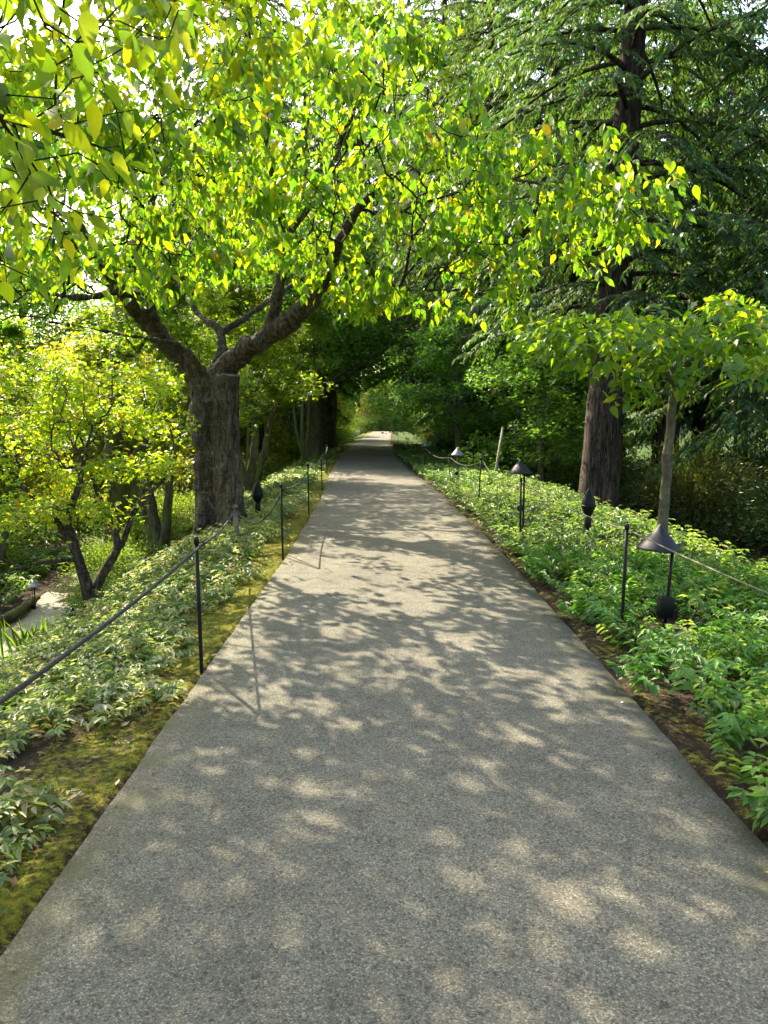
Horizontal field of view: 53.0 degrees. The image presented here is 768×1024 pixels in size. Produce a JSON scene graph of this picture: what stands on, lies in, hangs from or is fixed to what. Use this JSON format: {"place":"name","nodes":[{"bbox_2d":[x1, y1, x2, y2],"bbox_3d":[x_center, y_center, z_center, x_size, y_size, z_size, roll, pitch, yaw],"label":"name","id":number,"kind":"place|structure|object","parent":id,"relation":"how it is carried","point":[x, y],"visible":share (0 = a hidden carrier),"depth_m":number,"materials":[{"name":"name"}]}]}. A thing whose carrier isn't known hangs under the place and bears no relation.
{"place":"outdoors","nodes":[
{"label":"outdoors","id":0,"kind":"place"},
{"bbox_2d":[0,464,275,660],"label":"path","id":1,"kind":"structure","parent":0,"point":[45,608],"depth_m":15.48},
{"bbox_2d":[0,431,767,1023],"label":"path","id":2,"kind":"structure","parent":0,"point":[442,809],"depth_m":2.96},
{"bbox_2d":[10,511,767,969],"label":"leaf scraps","id":3,"kind":"object","parent":2,"relation":"on","point":[236,659],"visible":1,"depth_m":3.46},
{"bbox_2d":[0,404,767,956],"bbox_3d":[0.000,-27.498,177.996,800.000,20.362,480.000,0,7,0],"label":"ground","id":4,"kind":"structure","parent":0,"point":[94,758],"depth_m":4.22,"materials":[{"name":"plant"}]},
{"bbox_2d":[0,593,40,626],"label":"mossy log","id":5,"kind":"object","parent":4,"relation":"on","point":[14,614],"visible":0.93,"depth_m":15.06,"materials":[{"name":"plant"}]},
{"bbox_2d":[0,516,45,570],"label":"bush","id":6,"kind":"object","parent":4,"relation":"on","point":[11,553],"visible":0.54,"depth_m":19.47,"materials":[{"name":"green plant"}]},
{"bbox_2d":[0,616,54,659],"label":"iris clump","id":7,"kind":"object","parent":4,"relation":"on","point":[24,635],"visible":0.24,"depth_m":11.09,"materials":[{"name":"green plant"}]},
{"bbox_2d":[28,580,40,608],"bbox_3d":[-7.221,1.766,15.921,0.240,0.722,0.240,0,7,0],"label":"path lamp","id":8,"kind":"object","parent":4,"relation":"on","point":[33,584],"visible":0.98,"depth_m":15.89,"materials":[{"name":"metal"}]},
{"bbox_2d":[0,343,83,508],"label":"broadleaf tree","id":9,"kind":"object","parent":4,"relation":"on","point":[30,484],"visible":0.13,"depth_m":23.67,"materials":[{"name":"green plant"}]},
{"bbox_2d":[0,309,98,589],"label":"maple tree","id":10,"kind":"object","parent":4,"relation":"on","point":[11,330],"visible":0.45,"depth_m":17.44,"materials":[{"name":"green plant"}]},
{"bbox_2d":[0,228,114,388],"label":"broadleaf tree","id":11,"kind":"object","parent":4,"relation":"on","point":[37,308],"visible":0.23,"depth_m":45.71,"materials":[{"name":"green plant"}]},
{"bbox_2d":[15,479,103,533],"bbox_3d":[-11.233,-0.237,27.179,3.407,2.300,3.683,5,9,39],"label":"bush","id":12,"kind":"object","parent":4,"relation":"on","point":[81,504],"visible":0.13,"depth_m":27.08,"materials":[{"name":"green plant"}]},
{"bbox_2d":[44,569,129,616],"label":"bush","id":13,"kind":"object","parent":4,"relation":"on","point":[79,594],"visible":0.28,"depth_m":14.69,"materials":[{"name":"green plant"}]},
{"bbox_2d":[0,473,193,660],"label":"undergrowth","id":14,"kind":"object","parent":4,"relation":"on","point":[13,574],"visible":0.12,"depth_m":19.64,"materials":[{"name":"green plant"}]},
{"bbox_2d":[0,346,200,607],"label":"maple tree","id":15,"kind":"object","parent":4,"relation":"on","point":[50,419],"visible":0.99,"depth_m":10.63,"materials":[{"name":"green plant"}]},
{"bbox_2d":[9,323,195,504],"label":"broadleaf tree","id":16,"kind":"object","parent":4,"relation":"on","point":[73,457],"visible":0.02,"depth_m":32.42,"materials":[{"name":"green plant"}]},
{"bbox_2d":[53,531,160,595],"bbox_3d":[-6.177,1.175,17.452,2.433,1.637,2.631,-6,9,-40],"label":"bush","id":17,"kind":"object","parent":4,"relation":"on","point":[90,557],"visible":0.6,"depth_m":17.11,"materials":[{"name":"green plant"}]},
{"bbox_2d":[46,301,195,543],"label":"maple tree","id":18,"kind":"object","parent":4,"relation":"on","point":[80,319],"visible":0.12,"depth_m":23.24,"materials":[{"name":"green plant"}]},
{"bbox_2d":[0,578,242,887],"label":"ground cover","id":19,"kind":"object","parent":4,"relation":"on","point":[134,631],"visible":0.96,"depth_m":4.85,"materials":[{"name":"green plant"}]},
{"bbox_2d":[120,558,151,571],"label":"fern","id":20,"kind":"object","parent":4,"relation":"on","point":[136,563],"visible":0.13,"depth_m":16.41,"materials":[{"name":"green plant"}]},
{"bbox_2d":[68,239,213,474],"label":"broadleaf tree","id":21,"kind":"object","parent":4,"relation":"on","point":[161,318],"visible":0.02,"depth_m":51.75,"materials":[{"name":"green plant"}]},
{"bbox_2d":[103,503,193,566],"bbox_3d":[-5.841,0.737,19.950,2.920,1.970,3.157,-4,8,-32],"label":"bush","id":22,"kind":"object","parent":4,"relation":"on","point":[138,534],"visible":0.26,"depth_m":19.42,"materials":[{"name":"green plant"}]},
{"bbox_2d":[44,115,256,515],"bbox_3d":[-6.912,-5.759,25.088,7.329,13.248,5.248,-1,7,-12],"label":"tall maple tree","id":23,"kind":"object","parent":4,"relation":"on","point":[128,487],"visible":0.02,"depth_m":24.89,"materials":[{"name":"green plant"}]},
{"bbox_2d":[0,523,303,941],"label":"moss","id":24,"kind":"object","parent":4,"relation":"on","point":[145,721],"visible":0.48,"depth_m":4.07,"materials":[{"name":"green plant"}]},
{"bbox_2d":[24,69,280,563],"bbox_3d":[-5.887,-4.878,20.949,6.963,12.586,4.986,-4,8,-32],"label":"tall maple tree","id":25,"kind":"object","parent":4,"relation":"on","point":[116,491],"visible":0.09,"depth_m":20.14,"materials":[{"name":"green plant"}]},
{"bbox_2d":[2,492,316,659],"bbox_3d":[-3.045,0.936,11.967,3.719,1.842,8.814,0,7,0],"label":"ground cover","id":26,"kind":"object","parent":4,"relation":"on","point":[150,573],"visible":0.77,"depth_m":9.44,"materials":[{"name":"green plant"}]},
{"bbox_2d":[125,482,194,541],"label":"bush","id":27,"kind":"object","parent":4,"relation":"on","point":[185,507],"visible":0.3,"depth_m":24.50,"materials":[{"name":"green plant"}]},
{"bbox_2d":[5,498,316,886],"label":"fallen leaves","id":28,"kind":"object","parent":4,"relation":"on","point":[92,781],"visible":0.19,"depth_m":4.13,"materials":[{"name":"brown plant"}]},
{"bbox_2d":[55,201,278,557],"bbox_3d":[-5.131,-2.631,17.993,5.832,8.544,5.985,3,8,26],"label":"maple tree","id":29,"kind":"object","parent":4,"relation":"on","point":[156,530],"visible":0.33,"depth_m":17.49,"materials":[{"name":"green plant"}]},
{"bbox_2d":[0,0,372,305],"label":"cherry tree","id":30,"kind":"object","parent":4,"relation":"on","point":[83,52],"visible":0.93,"depth_m":3.34,"materials":[{"name":"green plant"}]},
{"bbox_2d":[194,537,204,674],"bbox_3d":[-1.164,0.654,4.912,0.075,1.008,0.035,0,7,0],"label":"rope post","id":31,"kind":"object","parent":4,"relation":"on","point":[196,545],"visible":0.86,"depth_m":4.89,"materials":[{"name":"metal"}]},
{"bbox_2d":[0,544,202,704],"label":"rope","id":32,"kind":"object","parent":31,"relation":"attached to","point":[27,682],"visible":1,"depth_m":2.95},
{"bbox_2d":[202,508,235,545],"bbox_3d":[-1.635,0.081,7.915,0.018,0.482,6.177,-1,7,-9],"label":"rope","id":33,"kind":"object","parent":31,"relation":"attached to","point":[214,535],"visible":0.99,"depth_m":6.75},
{"bbox_2d":[157,5,281,245],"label":"fir tree","id":34,"kind":"object","parent":4,"relation":"on","point":[195,72],"depth_m":169.78,"materials":[{"name":"green plant"}]},
{"bbox_2d":[232,505,238,534],"bbox_3d":[-2.114,0.210,11.002,0.101,0.625,0.096,0,7,0],"label":"rope post","id":35,"kind":"object","parent":4,"relation":"on","point":[236,522],"visible":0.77,"depth_m":10.96,"materials":[{"name":"black"}]},
{"bbox_2d":[236,488,283,523],"bbox_3d":[-1.640,-0.104,9.957,0.017,0.590,2.223,-3,8,-25],"label":"rope","id":36,"kind":"object","parent":35,"relation":"attached to","point":[265,516],"visible":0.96,"depth_m":9.69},
{"bbox_2d":[177,401,296,485],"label":"broadleaf tree","id":37,"kind":"object","parent":4,"relation":"on","point":[242,431],"visible":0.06,"depth_m":46.01,"materials":[{"name":"green plant"}]},
{"bbox_2d":[172,88,305,461],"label":"fir tree","id":38,"kind":"object","parent":4,"relation":"on","point":[299,420],"depth_m":52.06,"materials":[{"name":"green plant"}]},
{"bbox_2d":[110,0,378,483],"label":"broadleaf tree","id":39,"kind":"object","parent":4,"relation":"on","point":[286,108],"visible":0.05,"depth_m":38.71,"materials":[{"name":"green plant"}]},
{"bbox_2d":[160,249,337,494],"bbox_3d":[-3.905,-3.844,21.863,5.302,7.429,5.441,0,7,0],"label":"maple tree","id":40,"kind":"object","parent":4,"relation":"on","point":[271,386],"visible":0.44,"depth_m":21.74,"materials":[{"name":"green plant"}]},
{"bbox_2d":[252,481,262,512],"bbox_3d":[-2.310,0.007,14.100,0.216,1.162,0.216,0,7,0],"label":"garden spotlight","id":41,"kind":"object","parent":4,"relation":"on","point":[257,493],"visible":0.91,"depth_m":14.00,"materials":[{"name":"black paint"}]},
{"bbox_2d":[183,445,347,539],"bbox_3d":[-3.502,-1.388,30.530,3.711,1.765,29.459,0,7,-1],"label":"ground cover","id":42,"kind":"object","parent":4,"relation":"on","point":[291,475],"visible":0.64,"depth_m":21.86,"materials":[{"name":"green plant"}]},
{"bbox_2d":[240,446,297,487],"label":"bush","id":43,"kind":"object","parent":4,"relation":"on","point":[277,468],"visible":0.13,"depth_m":37.91,"materials":[{"name":"green plant"}]},
{"bbox_2d":[238,316,320,482],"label":"maple tree","id":44,"kind":"object","parent":4,"relation":"on","point":[282,407],"visible":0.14,"depth_m":30.54,"materials":[{"name":"green plant"}]},
{"bbox_2d":[279,484,285,559],"bbox_3d":[-1.174,0.171,8.983,0.075,1.008,0.035,0,7,0],"label":"rope post","id":45,"kind":"object","parent":4,"relation":"on","point":[281,506],"visible":0.92,"depth_m":8.96,"materials":[{"name":"metal"}]},
{"bbox_2d":[270,430,305,467],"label":"bush","id":46,"kind":"object","parent":4,"relation":"on","point":[296,453],"visible":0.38,"depth_m":48.31,"materials":[{"name":"green plant"}]},
{"bbox_2d":[259,278,343,466],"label":"maple tree","id":47,"kind":"object","parent":4,"relation":"on","point":[316,319],"visible":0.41,"depth_m":27.53,"materials":[{"name":"green plant"}]},
{"bbox_2d":[226,0,389,248],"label":"fir tree","id":48,"kind":"object","parent":4,"relation":"on","point":[316,12],"visible":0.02,"depth_m":161.13,"materials":[{"name":"green plant"}]},
{"bbox_2d":[188,167,436,462],"bbox_3d":[-2.710,-7.816,31.246,9.777,12.191,9.570,0,7,0],"label":"broadleaf tree","id":49,"kind":"object","parent":4,"relation":"on","point":[314,446],"visible":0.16,"depth_m":30.82,"materials":[{"name":"green plant"}]},
{"bbox_2d":[270,392,361,470],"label":"bush","id":50,"kind":"object","parent":4,"relation":"on","point":[341,409],"visible":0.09,"depth_m":58.25,"materials":[{"name":"green plant"}]},
{"bbox_2d":[238,212,416,452],"bbox_3d":[-2.813,-8.379,35.822,9.777,12.375,9.569,-3,8,-26],"label":"broadleaf tree","id":51,"kind":"object","parent":4,"relation":"on","point":[323,428],"visible":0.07,"depth_m":36.04,"materials":[{"name":"green plant"}]},
{"bbox_2d":[290,331,397,446],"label":"broadleaf tree","id":52,"kind":"object","parent":4,"relation":"on","point":[334,402],"visible":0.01,"depth_m":49.33,"materials":[{"name":"green plant"}]},
{"bbox_2d":[336,425,351,445],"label":"bush","id":53,"kind":"object","parent":4,"relation":"on","point":[340,439],"visible":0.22,"depth_m":57.54,"materials":[{"name":"green plant"}]},
{"bbox_2d":[271,244,422,448],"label":"broadleaf tree","id":54,"kind":"object","parent":4,"relation":"on","point":[327,407],"visible":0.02,"depth_m":41.90,"materials":[{"name":"green plant"}]},
{"bbox_2d":[0,0,700,534],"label":"cherry tree","id":55,"kind":"object","parent":4,"relation":"on","point":[234,184],"visible":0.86,"depth_m":9.35,"materials":[{"name":"green plant"}]},
{"bbox_2d":[337,376,377,416],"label":"broadleaf tree","id":56,"kind":"object","parent":4,"relation":"on","point":[350,402],"visible":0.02,"depth_m":62.10,"materials":[{"name":"green plant"}]},
{"bbox_2d":[291,0,428,431],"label":"fir tree","id":57,"kind":"object","parent":4,"relation":"on","point":[355,50],"visible":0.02,"depth_m":164.56,"materials":[{"name":"green plant"}]},
{"bbox_2d":[347,417,375,434],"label":"bush","id":58,"kind":"object","parent":4,"relation":"on","point":[362,425],"visible":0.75,"depth_m":112.70,"materials":[{"name":"green plant"}]},
{"bbox_2d":[0,555,749,915],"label":"weeds","id":59,"kind":"object","parent":4,"relation":"on","point":[4,911],"visible":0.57,"depth_m":3.92,"materials":[{"name":"green plant"}]},
{"bbox_2d":[347,377,406,429],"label":"broadleaf tree","id":60,"kind":"object","parent":4,"relation":"on","point":[363,411],"visible":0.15,"depth_m":116.79,"materials":[{"name":"green plant"}]},
{"bbox_2d":[365,415,389,430],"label":"bush","id":61,"kind":"object","parent":4,"relation":"on","point":[374,418],"visible":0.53,"depth_m":113.78,"materials":[{"name":"green plant"}]},
{"bbox_2d":[311,0,465,397],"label":"fir tree","id":62,"kind":"object","parent":4,"relation":"on","point":[409,2],"visible":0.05,"depth_m":163.45,"materials":[{"name":"green plant"}]},
{"bbox_2d":[415,416,433,443],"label":"rhododendron","id":63,"kind":"object","parent":4,"relation":"on","point":[427,434],"visible":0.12,"depth_m":47.69,"materials":[{"name":"green plant"}]},
{"bbox_2d":[349,0,524,444],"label":"fir tree","id":64,"kind":"object","parent":4,"relation":"on","point":[442,19],"visible":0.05,"depth_m":42.47,"materials":[{"name":"green plant"}]},
{"bbox_2d":[372,0,504,330],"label":"fir tree","id":65,"kind":"object","parent":4,"relation":"on","point":[437,99],"visible":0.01,"depth_m":168.79,"materials":[{"name":"green plant"}]},
{"bbox_2d":[388,320,506,415],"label":"broadleaf tree","id":66,"kind":"object","parent":4,"relation":"on","point":[416,381],"visible":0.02,"depth_m":42.90,"materials":[{"name":"green plant"}]},
{"bbox_2d":[348,289,554,460],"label":"maple tree","id":67,"kind":"object","parent":4,"relation":"on","point":[414,395],"visible":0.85,"depth_m":25.69,"materials":[{"name":"green plant"}]},
{"bbox_2d":[386,25,523,411],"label":"fir tree","id":68,"kind":"object","parent":4,"relation":"on","point":[452,173],"visible":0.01,"depth_m":43.39,"materials":[{"name":"green plant"}]},
{"bbox_2d":[451,447,463,480],"bbox_3d":[1.752,-0.998,18.411,0.300,1.093,0.300,0,7,0],"label":"path lamp","id":69,"kind":"object","parent":4,"relation":"on","point":[457,452],"visible":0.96,"depth_m":18.34,"materials":[{"name":"metal"}]},
{"bbox_2d":[355,0,582,459],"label":"fir tree","id":70,"kind":"object","parent":4,"relation":"on","point":[473,38],"visible":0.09,"depth_m":34.53,"materials":[{"name":"green plant"}]},
{"bbox_2d":[390,442,549,487],"bbox_3d":[2.769,-1.807,31.475,4.637,1.406,27.503,0,7,-1],"label":"ground cover","id":71,"kind":"object","parent":4,"relation":"on","point":[434,468],"visible":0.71,"depth_m":23.35,"materials":[{"name":"green plant"}]},
{"bbox_2d":[427,425,513,465],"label":"laurel bush","id":72,"kind":"object","parent":4,"relation":"on","point":[448,446],"visible":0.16,"depth_m":37.52,"materials":[{"name":"green plant"}]},
{"bbox_2d":[393,246,564,457],"bbox_3d":[4.255,-6.103,32.316,7.656,9.679,7.822,-4,8,-27],"label":"broadleaf tree","id":73,"kind":"object","parent":4,"relation":"on","point":[432,314],"visible":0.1,"depth_m":31.48,"materials":[{"name":"green plant"}]},
{"bbox_2d":[478,458,483,511],"bbox_3d":[1.689,-0.408,13.446,0.108,1.089,0.035,0,7,0],"label":"rope post","id":74,"kind":"object","parent":4,"relation":"on","point":[481,459],"visible":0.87,"depth_m":13.41,"materials":[{"name":"metal"}]},
{"bbox_2d":[415,445,767,593],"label":"rope","id":75,"kind":"object","parent":74,"relation":"attached to","point":[634,533],"visible":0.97,"depth_m":5.24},
{"bbox_2d":[424,355,559,465],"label":"maple tree","id":76,"kind":"object","parent":4,"relation":"on","point":[467,435],"visible":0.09,"depth_m":32.34,"materials":[{"name":"green plant"}]},
{"bbox_2d":[494,427,503,472],"bbox_3d":[3.047,-1.458,20.471,0.262,1.603,0.085,0,7,0],"label":"wooden stake","id":77,"kind":"object","parent":4,"relation":"on","point":[498,453],"visible":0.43,"depth_m":20.43,"materials":[{"name":"grey wood"}]},
{"bbox_2d":[508,460,531,534],"bbox_3d":[1.699,-0.034,9.664,0.290,1.246,0.290,0,7,0],"label":"path lamp","id":78,"kind":"object","parent":4,"relation":"on","point":[520,467],"visible":0.94,"depth_m":9.57,"materials":[{"name":"metal"}]},
{"bbox_2d":[519,478,525,553],"bbox_3d":[1.678,0.116,9.380,0.075,1.070,0.035,0,7,0],"label":"rope post","id":79,"kind":"object","parent":4,"relation":"on","point":[520,516],"visible":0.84,"depth_m":9.35,"materials":[{"name":"metal"}]},
{"bbox_2d":[382,0,705,481],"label":"fir tree","id":80,"kind":"object","parent":4,"relation":"on","point":[513,24],"visible":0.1,"depth_m":29.08,"materials":[{"name":"green plant"}]},
{"bbox_2d":[450,307,646,484],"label":"maple tree","id":81,"kind":"object","parent":4,"relation":"on","point":[542,432],"visible":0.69,"depth_m":21.82,"materials":[{"name":"green plant"}]},
{"bbox_2d":[459,324,652,483],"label":"maple tree","id":82,"kind":"object","parent":4,"relation":"on","point":[573,390],"visible":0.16,"depth_m":26.08,"materials":[{"name":"green plant"}]},
{"bbox_2d":[506,421,649,499],"bbox_3d":[7.243,-1.743,29.574,5.672,3.575,5.278,-5,8,-36],"label":"laurel bush","id":83,"kind":"object","parent":4,"relation":"on","point":[621,469],"visible":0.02,"depth_m":29.13,"materials":[{"name":"green plant"}]},
{"bbox_2d":[476,1,683,438],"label":"fir tree","id":84,"kind":"object","parent":4,"relation":"on","point":[611,24],"visible":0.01,"depth_m":33.30,"materials":[{"name":"green plant"}]},
{"bbox_2d":[398,0,767,511],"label":"fir tree","id":85,"kind":"object","parent":4,"relation":"on","point":[600,471],"visible":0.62,"depth_m":16.81,"materials":[{"name":"green plant"}]},
{"bbox_2d":[518,435,648,514],"bbox_3d":[6.198,-1.036,24.213,4.232,3.242,3.954,5,8,36],"label":"rhododendron","id":86,"kind":"object","parent":4,"relation":"on","point":[567,479],"visible":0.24,"depth_m":23.75,"materials":[{"name":"green plant"}]},
{"bbox_2d":[581,489,595,535],"bbox_3d":[2.618,0.201,9.893,0.188,1.010,0.188,0,7,0],"label":"garden spotlight","id":87,"kind":"object","parent":4,"relation":"on","point":[588,504],"visible":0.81,"depth_m":9.81,"materials":[{"name":"black paint"}]},
{"bbox_2d":[415,435,767,569],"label":"undergrowth","id":88,"kind":"object","parent":4,"relation":"on","point":[721,540],"visible":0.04,"depth_m":21.83,"materials":[{"name":"green plant"}]},
{"bbox_2d":[431,484,767,830],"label":"fallen leaves","id":89,"kind":"object","parent":4,"relation":"on","point":[674,719],"visible":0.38,"depth_m":4.77,"materials":[{"name":"brown plant"}]},
{"bbox_2d":[432,475,767,575],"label":"ground cover","id":90,"kind":"object","parent":4,"relation":"on","point":[497,497],"visible":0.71,"depth_m":10.95,"materials":[{"name":"green plant"}]},
{"bbox_2d":[619,523,634,638],"bbox_3d":[1.784,0.571,5.657,0.082,0.987,0.035,0,7,0],"label":"rope post","id":91,"kind":"object","parent":4,"relation":"on","point":[626,528],"visible":0.9,"depth_m":5.63,"materials":[{"name":"metal"}]},
{"bbox_2d":[524,9,736,484],"bbox_3d":[11.478,-12.574,37.122,11.654,23.983,12.197,1,7,5],"label":"fir tree","id":92,"kind":"object","parent":4,"relation":"on","point":[636,409],"depth_m":35.47,"materials":[{"name":"green plant"}]},
{"bbox_2d":[505,282,767,555],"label":"young cherry tree","id":93,"kind":"object","parent":4,"relation":"on","point":[657,349],"visible":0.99,"depth_m":7.46,"materials":[{"name":"green plant"}]},
{"bbox_2d":[506,0,767,520],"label":"fir tree","id":94,"kind":"object","parent":4,"relation":"on","point":[660,432],"visible":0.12,"depth_m":24.20,"materials":[{"name":"green plant"}]},
{"bbox_2d":[509,536,767,831],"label":"ground cover","id":95,"kind":"object","parent":4,"relation":"on","point":[701,582],"visible":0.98,"depth_m":5.50,"materials":[{"name":"green plant"}]},
{"bbox_2d":[636,524,680,628],"bbox_3d":[2.088,0.512,5.922,0.332,0.847,0.326,3,7,0],"label":"path lamp","id":96,"kind":"object","parent":4,"relation":"on","point":[659,534],"visible":0.94,"depth_m":5.87,"materials":[{"name":"metal"}]},
{"bbox_2d":[611,0,767,483],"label":"fir tree","id":97,"kind":"object","parent":4,"relation":"on","point":[702,439],"visible":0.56,"depth_m":16.14,"materials":[{"name":"green plant"}]},
{"bbox_2d":[619,421,767,550],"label":"rhododendron","id":98,"kind":"object","parent":4,"relation":"on","point":[697,483],"visible":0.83,"depth_m":20.72,"materials":[{"name":"green plant"}]},
{"bbox_2d":[622,435,767,525],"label":"laurel bush","id":99,"kind":"object","parent":4,"relation":"on","point":[746,460],"visible":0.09,"depth_m":23.91,"materials":[{"name":"green plant"}]},
{"bbox_2d":[623,0,767,457],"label":"fir tree","id":100,"kind":"object","parent":4,"relation":"on","point":[696,411],"visible":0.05,"depth_m":31.65,"materials":[{"name":"green plant"}]},
{"bbox_2d":[656,0,767,457],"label":"fir tree","id":101,"kind":"object","parent":4,"relation":"on","point":[711,111],"visible":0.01,"depth_m":39.02,"materials":[{"name":"green plant"}]},
{"bbox_2d":[684,83,767,457],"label":"fir tree","id":102,"kind":"object","parent":4,"relation":"on","point":[755,395],"visible":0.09,"depth_m":22.95,"materials":[{"name":"green plant"}]},
{"bbox_2d":[691,73,767,457],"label":"fir tree","id":103,"kind":"object","parent":4,"relation":"on","point":[745,445],"depth_m":51.15,"materials":[{"name":"green plant"}]},
{"bbox_2d":[704,427,767,513],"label":"laurel bush","id":104,"kind":"object","parent":4,"relation":"on","point":[761,452],"visible":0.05,"depth_m":27.82,"materials":[{"name":"green plant"}]},
{"bbox_2d":[707,464,767,557],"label":"laurel bush","id":105,"kind":"object","parent":4,"relation":"on","point":[762,500],"visible":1,"depth_m":17.91,"materials":[{"name":"green plant"}]},
{"bbox_2d":[0,0,767,408],"label":"sky","id":106,"kind":"structure","parent":0,"point":[15,26],"materials":[{"name":"white"}]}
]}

